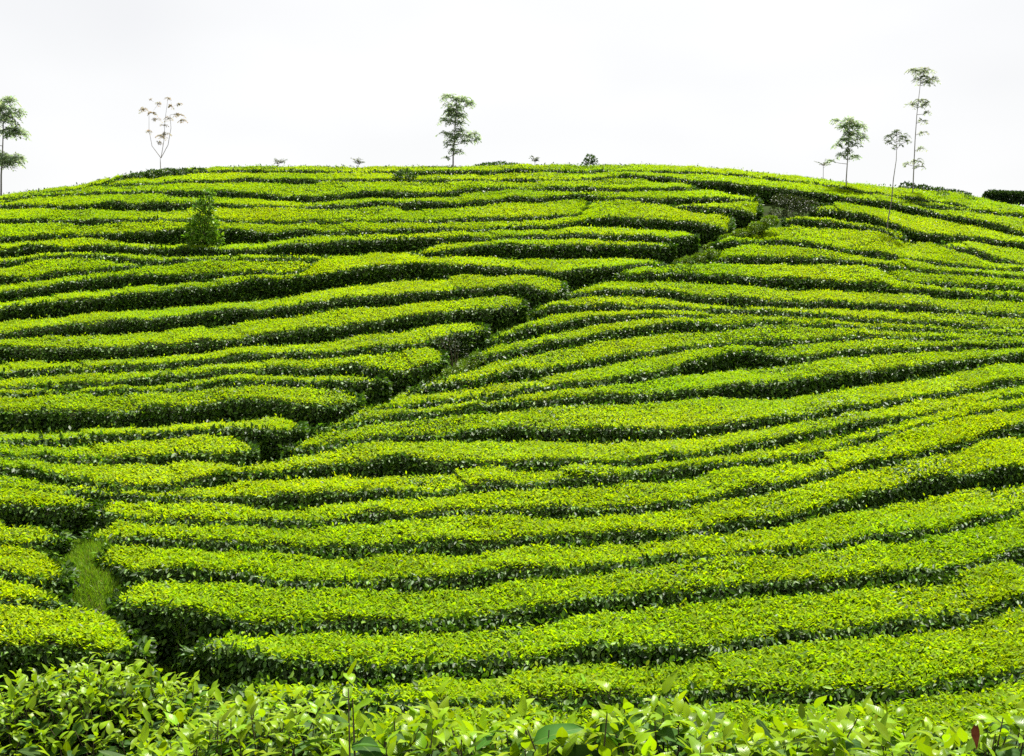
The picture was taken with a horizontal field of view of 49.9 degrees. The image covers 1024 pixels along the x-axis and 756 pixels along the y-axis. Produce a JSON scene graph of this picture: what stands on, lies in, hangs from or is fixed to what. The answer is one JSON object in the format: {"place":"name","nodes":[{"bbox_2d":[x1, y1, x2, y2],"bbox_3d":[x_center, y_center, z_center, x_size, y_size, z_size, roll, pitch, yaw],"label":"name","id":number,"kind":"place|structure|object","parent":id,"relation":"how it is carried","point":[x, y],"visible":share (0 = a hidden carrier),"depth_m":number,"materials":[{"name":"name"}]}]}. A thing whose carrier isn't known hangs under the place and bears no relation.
{"place":"outdoors","nodes":[
{"label":"outdoors","id":0,"kind":"place"},
{"bbox_2d":[57,288,585,674],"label":"path","id":1,"kind":"structure","parent":0,"point":[100,607],"depth_m":15.04,"materials":[{"name":"green plant"}]},
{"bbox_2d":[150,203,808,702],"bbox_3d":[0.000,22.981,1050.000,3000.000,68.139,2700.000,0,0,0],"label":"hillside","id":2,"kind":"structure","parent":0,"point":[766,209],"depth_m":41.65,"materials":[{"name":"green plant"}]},
{"bbox_2d":[0,95,31,195],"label":"crest tree","id":3,"kind":"object","parent":2,"relation":"on","point":[7,160],"visible":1,"depth_m":53.89,"materials":[{"name":"green plant"}]},
{"bbox_2d":[0,518,78,564],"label":"tea hedge","id":4,"kind":"object","parent":2,"relation":"on","point":[62,542],"visible":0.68,"depth_m":16.65,"materials":[{"name":"green plant"}]},
{"bbox_2d":[0,542,80,600],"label":"tea hedge","id":5,"kind":"object","parent":2,"relation":"on","point":[18,563],"visible":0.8,"depth_m":15.19,"materials":[{"name":"green plant"}]},
{"bbox_2d":[0,574,80,624],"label":"tea hedge","id":6,"kind":"object","parent":2,"relation":"on","point":[39,597],"visible":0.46,"depth_m":14.12,"materials":[{"name":"green plant"}]},
{"bbox_2d":[0,484,102,540],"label":"tea hedge","id":7,"kind":"object","parent":2,"relation":"on","point":[16,510],"visible":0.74,"depth_m":18.30,"materials":[{"name":"green plant"}]},
{"bbox_2d":[0,255,144,285],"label":"tea hedge","id":8,"kind":"object","parent":2,"relation":"on","point":[44,270],"visible":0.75,"depth_m":37.00,"materials":[{"name":"green plant"}]},
{"bbox_2d":[0,600,157,704],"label":"tea hedge","id":9,"kind":"object","parent":2,"relation":"on","point":[77,635],"visible":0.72,"depth_m":12.48,"materials":[{"name":"green plant"}]},
{"bbox_2d":[0,430,261,475],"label":"tea hedge","id":10,"kind":"object","parent":2,"relation":"on","point":[202,449],"visible":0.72,"depth_m":21.70,"materials":[{"name":"green plant"}]},
{"bbox_2d":[0,639,264,755],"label":"tea bush","id":11,"kind":"object","parent":2,"relation":"on","point":[89,715],"visible":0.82,"depth_m":4.01,"materials":[{"name":"green plant"}]},
{"bbox_2d":[0,414,309,462],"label":"tea hedge","id":12,"kind":"object","parent":2,"relation":"on","point":[270,434],"visible":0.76,"depth_m":23.18,"materials":[{"name":"green plant"}]},
{"bbox_2d":[0,257,317,302],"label":"tea hedge","id":13,"kind":"object","parent":2,"relation":"on","point":[177,274],"visible":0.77,"depth_m":36.23,"materials":[{"name":"green plant"}]},
{"bbox_2d":[139,97,188,176],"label":"flowering tree","id":14,"kind":"object","parent":2,"relation":"on","point":[164,125],"visible":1,"depth_m":54.99,"materials":[{"name":"green plant"}]},
{"bbox_2d":[0,248,331,271],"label":"tea hedge","id":15,"kind":"object","parent":2,"relation":"on","point":[159,260],"visible":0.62,"depth_m":38.08,"materials":[{"name":"green plant"}]},
{"bbox_2d":[129,167,207,178],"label":"wild hedge","id":16,"kind":"object","parent":2,"relation":"on","point":[147,174],"visible":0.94,"depth_m":54.83,"materials":[{"name":"green plant"}]},
{"bbox_2d":[0,381,367,436],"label":"tea hedge","id":17,"kind":"object","parent":2,"relation":"on","point":[30,414],"visible":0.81,"depth_m":25.04,"materials":[{"name":"green plant"}]},
{"bbox_2d":[0,370,392,406],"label":"tea hedge","id":18,"kind":"object","parent":2,"relation":"on","point":[376,390],"visible":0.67,"depth_m":26.77,"materials":[{"name":"green plant"}]},
{"bbox_2d":[181,186,225,249],"bbox_3d":[-11.117,-5.466,39.543,1.614,2.860,1.192,0,0,23],"label":"cone shrub","id":19,"kind":"object","parent":2,"relation":"on","point":[197,232],"visible":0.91,"depth_m":39.45,"materials":[{"name":"green plant"}]},
{"bbox_2d":[0,346,450,396],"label":"tea hedge","id":20,"kind":"object","parent":2,"relation":"on","point":[401,372],"visible":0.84,"depth_m":27.97,"materials":[{"name":"green plant"}]},
{"bbox_2d":[0,320,491,382],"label":"tea hedge","id":21,"kind":"object","parent":2,"relation":"on","point":[473,335],"visible":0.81,"depth_m":29.52,"materials":[{"name":"green plant"}]},
{"bbox_2d":[99,681,407,755],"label":"tea bush","id":22,"kind":"object","parent":2,"relation":"on","point":[252,735],"visible":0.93,"depth_m":3.10,"materials":[{"name":"green plant"}]},
{"bbox_2d":[0,294,530,367],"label":"tea hedge","id":23,"kind":"object","parent":2,"relation":"on","point":[496,312],"visible":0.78,"depth_m":31.42,"materials":[{"name":"green plant"}]},
{"bbox_2d":[274,159,287,164],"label":"sapling tip","id":24,"kind":"object","parent":2,"relation":"on","point":[278,161],"visible":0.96,"depth_m":60.13,"materials":[{"name":"green plant"}]},
{"bbox_2d":[0,272,569,346],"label":"tea hedge","id":25,"kind":"object","parent":2,"relation":"on","point":[536,291],"visible":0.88,"depth_m":33.74,"materials":[{"name":"green plant"}]},
{"bbox_2d":[0,197,590,227],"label":"tea hedge","id":26,"kind":"object","parent":2,"relation":"on","point":[523,211],"visible":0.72,"depth_m":43.37,"materials":[{"name":"green plant"}]},
{"bbox_2d":[0,250,666,326],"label":"tea hedge","id":27,"kind":"object","parent":2,"relation":"on","point":[341,271],"visible":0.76,"depth_m":36.28,"materials":[{"name":"green plant"}]},
{"bbox_2d":[0,177,696,204],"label":"tea hedge","id":28,"kind":"object","parent":2,"relation":"on","point":[318,191],"visible":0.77,"depth_m":47.70,"materials":[{"name":"green plant"}]},
{"bbox_2d":[0,224,700,260],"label":"tea hedge","id":29,"kind":"object","parent":2,"relation":"on","point":[399,243],"visible":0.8,"depth_m":39.93,"materials":[{"name":"green plant"}]},
{"bbox_2d":[0,197,736,249],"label":"tea hedge","id":30,"kind":"object","parent":2,"relation":"on","point":[712,227],"visible":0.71,"depth_m":41.72,"materials":[{"name":"green plant"}]},
{"bbox_2d":[0,187,760,214],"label":"tea hedge","id":31,"kind":"object","parent":2,"relation":"on","point":[144,201],"visible":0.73,"depth_m":45.76,"materials":[{"name":"green plant"}]},
{"bbox_2d":[392,168,417,180],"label":"round shrub","id":32,"kind":"object","parent":2,"relation":"on","point":[400,175],"visible":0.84,"depth_m":49.32,"materials":[{"name":"green plant"}]},
{"bbox_2d":[433,332,468,368],"bbox_3d":[-1.654,-0.682,29.989,0.991,1.189,0.585,0,0,0],"label":"dead bush","id":33,"kind":"object","parent":2,"relation":"on","point":[451,341],"visible":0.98,"depth_m":29.96,"materials":[{"name":"green plant"}]},
{"bbox_2d":[316,659,598,755],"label":"tea bush","id":34,"kind":"object","parent":2,"relation":"on","point":[429,737],"visible":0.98,"depth_m":2.73,"materials":[{"name":"green plant"}]},
{"bbox_2d":[435,93,481,166],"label":"crest tree","id":35,"kind":"object","parent":2,"relation":"on","point":[454,113],"visible":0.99,"depth_m":56.96,"materials":[{"name":"green plant"}]},
{"bbox_2d":[429,351,487,380],"bbox_3d":[-1.636,-0.116,28.392,2.069,1.174,0.662,0,0,0],"label":"undergrowth clump","id":36,"kind":"object","parent":2,"relation":"on","point":[456,369],"visible":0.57,"depth_m":28.34,"materials":[{"name":"green plant"}]},
{"bbox_2d":[475,160,524,168],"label":"wild hedge","id":37,"kind":"object","parent":2,"relation":"on","point":[495,163],"visible":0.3,"depth_m":56.75,"materials":[{"name":"green plant"}]},
{"bbox_2d":[0,381,1023,499],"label":"tea hedge","id":38,"kind":"object","parent":2,"relation":"on","point":[416,457],"visible":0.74,"depth_m":21.20,"materials":[{"name":"green plant"}]},
{"bbox_2d":[0,393,1023,516],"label":"tea hedge","id":39,"kind":"object","parent":2,"relation":"on","point":[312,492],"visible":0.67,"depth_m":19.80,"materials":[{"name":"green plant"}]},
{"bbox_2d":[0,161,1023,216],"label":"tea hedge","id":40,"kind":"object","parent":2,"relation":"on","point":[955,199],"visible":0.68,"depth_m":53.26,"materials":[{"name":"green plant"}]},
{"bbox_2d":[528,155,538,161],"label":"sapling tip","id":41,"kind":"object","parent":2,"relation":"on","point":[535,159],"visible":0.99,"depth_m":59.94,"materials":[{"name":"green plant"}]},
{"bbox_2d":[409,236,678,264],"bbox_3d":[1.205,-4.359,39.388,9.769,1.701,1.572,0,0,-5],"label":"tea hedge","id":42,"kind":"object","parent":2,"relation":"on","point":[569,249],"visible":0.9,"depth_m":39.14,"materials":[{"name":"green plant"}]},
{"bbox_2d":[77,433,1023,565],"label":"tea hedge","id":43,"kind":"object","parent":2,"relation":"on","point":[997,463],"visible":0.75,"depth_m":17.30,"materials":[{"name":"green plant"}]},
{"bbox_2d":[84,403,1023,537],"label":"tea hedge","id":44,"kind":"object","parent":2,"relation":"on","point":[939,437],"visible":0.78,"depth_m":18.76,"materials":[{"name":"green plant"}]},
{"bbox_2d":[88,482,1023,604],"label":"tea hedge","id":45,"kind":"object","parent":2,"relation":"on","point":[964,509],"visible":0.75,"depth_m":15.74,"materials":[{"name":"green plant"}]},
{"bbox_2d":[104,510,1023,672],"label":"tea hedge","id":46,"kind":"object","parent":2,"relation":"on","point":[167,616],"visible":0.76,"depth_m":14.14,"materials":[{"name":"green plant"}]},
{"bbox_2d":[104,170,1023,237],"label":"tea hedge","id":47,"kind":"object","parent":2,"relation":"on","point":[765,190],"visible":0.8,"depth_m":49.62,"materials":[{"name":"green plant"}]},
{"bbox_2d":[582,154,598,164],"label":"round shrub","id":48,"kind":"object","parent":2,"relation":"on","point":[592,160],"visible":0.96,"depth_m":57.43,"materials":[{"name":"green plant"}]},
{"bbox_2d":[172,556,1023,703],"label":"tea hedge","id":49,"kind":"object","parent":2,"relation":"on","point":[689,633],"visible":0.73,"depth_m":12.69,"materials":[{"name":"green plant"}]},
{"bbox_2d":[485,305,724,352],"bbox_3d":[2.641,-1.190,32.234,7.586,1.998,1.884,0,0,-17],"label":"tea hedge","id":50,"kind":"object","parent":2,"relation":"on","point":[560,323],"visible":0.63,"depth_m":32.15,"materials":[{"name":"green plant"}]},
{"bbox_2d":[222,604,1023,732],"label":"tea hedge","id":51,"kind":"object","parent":2,"relation":"on","point":[966,655],"visible":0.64,"depth_m":11.34,"materials":[{"name":"green plant"}]},
{"bbox_2d":[277,362,1023,462],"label":"tea hedge","id":52,"kind":"object","parent":2,"relation":"on","point":[574,424],"visible":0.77,"depth_m":24.06,"materials":[{"name":"green plant"}]},
{"bbox_2d":[534,670,790,755],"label":"tea bush","id":53,"kind":"object","parent":2,"relation":"on","point":[615,735],"visible":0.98,"depth_m":2.75,"materials":[{"name":"green plant"}]},
{"bbox_2d":[305,343,1023,441],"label":"tea hedge","id":54,"kind":"object","parent":2,"relation":"on","point":[829,374],"visible":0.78,"depth_m":27.03,"materials":[{"name":"green plant"}]},
{"bbox_2d":[314,674,1023,755],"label":"tea hedge","id":55,"kind":"object","parent":2,"relation":"on","point":[948,707],"visible":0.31,"depth_m":10.10,"materials":[{"name":"green plant"}]},
{"bbox_2d":[353,334,1023,417],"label":"tea hedge","id":56,"kind":"object","parent":2,"relation":"on","point":[688,361],"visible":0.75,"depth_m":28.73,"materials":[{"name":"green plant"}]},
{"bbox_2d":[672,248,721,265],"bbox_3d":[6.446,-4.020,38.269,1.753,1.033,0.747,0,0,0],"label":"undergrowth clump","id":57,"kind":"object","parent":2,"relation":"on","point":[698,259],"visible":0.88,"depth_m":38.15,"materials":[{"name":"green plant"}]},
{"bbox_2d":[406,321,1023,398],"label":"tea hedge","id":58,"kind":"object","parent":2,"relation":"on","point":[586,355],"visible":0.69,"depth_m":30.11,"materials":[{"name":"green plant"}]},
{"bbox_2d":[667,194,763,228],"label":"tea hedge","id":59,"kind":"object","parent":2,"relation":"on","point":[745,214],"visible":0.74,"depth_m":44.36,"materials":[{"name":"green plant"}]},
{"bbox_2d":[703,214,780,251],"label":"undergrowth clump","id":60,"kind":"object","parent":2,"relation":"on","point":[763,224],"visible":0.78,"depth_m":40.79,"materials":[{"name":"green plant"}]},
{"bbox_2d":[465,309,1023,375],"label":"tea hedge","id":61,"kind":"object","parent":2,"relation":"on","point":[548,342],"visible":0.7,"depth_m":31.59,"materials":[{"name":"green plant"}]},
{"bbox_2d":[527,292,1023,334],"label":"tea hedge","id":62,"kind":"object","parent":2,"relation":"on","point":[610,303],"visible":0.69,"depth_m":32.91,"materials":[{"name":"green plant"}]},
{"bbox_2d":[562,277,1023,321],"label":"tea hedge","id":63,"kind":"object","parent":2,"relation":"on","point":[770,297],"visible":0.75,"depth_m":34.27,"materials":[{"name":"green plant"}]},
{"bbox_2d":[767,192,819,218],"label":"wild hedge","id":64,"kind":"object","parent":2,"relation":"on","point":[798,209],"visible":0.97,"depth_m":43.79,"materials":[{"name":"green plant"}]},
{"bbox_2d":[612,259,1023,303],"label":"tea hedge","id":65,"kind":"object","parent":2,"relation":"on","point":[807,277],"visible":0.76,"depth_m":36.03,"materials":[{"name":"green plant"}]},
{"bbox_2d":[815,161,830,172],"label":"sapling tip","id":66,"kind":"object","parent":2,"relation":"on","point":[823,165],"visible":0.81,"depth_m":59.95,"materials":[{"name":"green plant"}]},
{"bbox_2d":[780,215,907,244],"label":"tea hedge","id":67,"kind":"object","parent":2,"relation":"on","point":[807,221],"visible":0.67,"depth_m":42.71,"materials":[{"name":"green plant"}]},
{"bbox_2d":[825,116,869,189],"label":"crest tree","id":68,"kind":"object","parent":2,"relation":"on","point":[850,121],"visible":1,"depth_m":49.94,"materials":[{"name":"green plant"}]},
{"bbox_2d":[742,691,959,755],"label":"tea bush","id":69,"kind":"object","parent":2,"relation":"on","point":[819,738],"visible":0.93,"depth_m":2.74,"materials":[{"name":"green plant"}]},
{"bbox_2d":[706,241,1023,283],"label":"tea hedge","id":70,"kind":"object","parent":2,"relation":"on","point":[754,254],"visible":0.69,"depth_m":38.03,"materials":[{"name":"green plant"}]},
{"bbox_2d":[711,224,1023,273],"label":"tea hedge","id":71,"kind":"object","parent":2,"relation":"on","point":[874,244],"visible":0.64,"depth_m":39.85,"materials":[{"name":"green plant"}]},
{"bbox_2d":[884,129,911,227],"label":"slim sapling","id":72,"kind":"object","parent":2,"relation":"on","point":[904,137],"visible":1,"depth_m":42.40,"materials":[{"name":"green plant"}]},
{"bbox_2d":[806,201,1023,251],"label":"tea hedge","id":73,"kind":"object","parent":2,"relation":"on","point":[922,230],"visible":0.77,"depth_m":43.39,"materials":[{"name":"green plant"}]},
{"bbox_2d":[902,67,940,191],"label":"crest tree","id":74,"kind":"object","parent":2,"relation":"on","point":[911,103],"visible":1,"depth_m":49.98,"materials":[{"name":"green plant"}]},
{"bbox_2d":[898,181,973,195],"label":"wild hedge","id":75,"kind":"object","parent":2,"relation":"on","point":[921,187],"visible":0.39,"depth_m":51.87,"materials":[{"name":"green plant"}]},
{"bbox_2d":[877,694,1023,755],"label":"tea bush","id":76,"kind":"object","parent":2,"relation":"on","point":[1002,739],"visible":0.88,"depth_m":2.81,"materials":[{"name":"green plant"}]},
{"bbox_2d":[884,266,1023,293],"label":"tea hedge","id":77,"kind":"object","parent":2,"relation":"on","point":[932,278],"visible":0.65,"depth_m":36.17,"materials":[{"name":"green plant"}]},
{"bbox_2d":[935,190,974,200],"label":"young sprig","id":78,"kind":"object","parent":2,"relation":"on","point":[971,196],"visible":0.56,"depth_m":49.90,"materials":[{"name":"green plant"}]},
{"bbox_2d":[905,198,1023,219],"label":"tea hedge","id":79,"kind":"object","parent":2,"relation":"on","point":[942,206],"visible":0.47,"depth_m":47.01,"materials":[{"name":"green plant"}]},
{"bbox_2d":[934,239,1023,270],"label":"tea hedge","id":80,"kind":"object","parent":2,"relation":"on","point":[1007,255],"visible":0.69,"depth_m":40.09,"materials":[{"name":"green plant"}]},
{"bbox_2d":[981,189,1023,205],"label":"wild hedge","id":81,"kind":"object","parent":2,"relation":"on","point":[1013,196],"visible":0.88,"depth_m":55.77,"materials":[{"name":"green plant"}]},
{"bbox_2d":[0,0,1023,205],"label":"sky","id":82,"kind":"structure","parent":0,"point":[757,85],"materials":[{"name":"white"}]}
]}

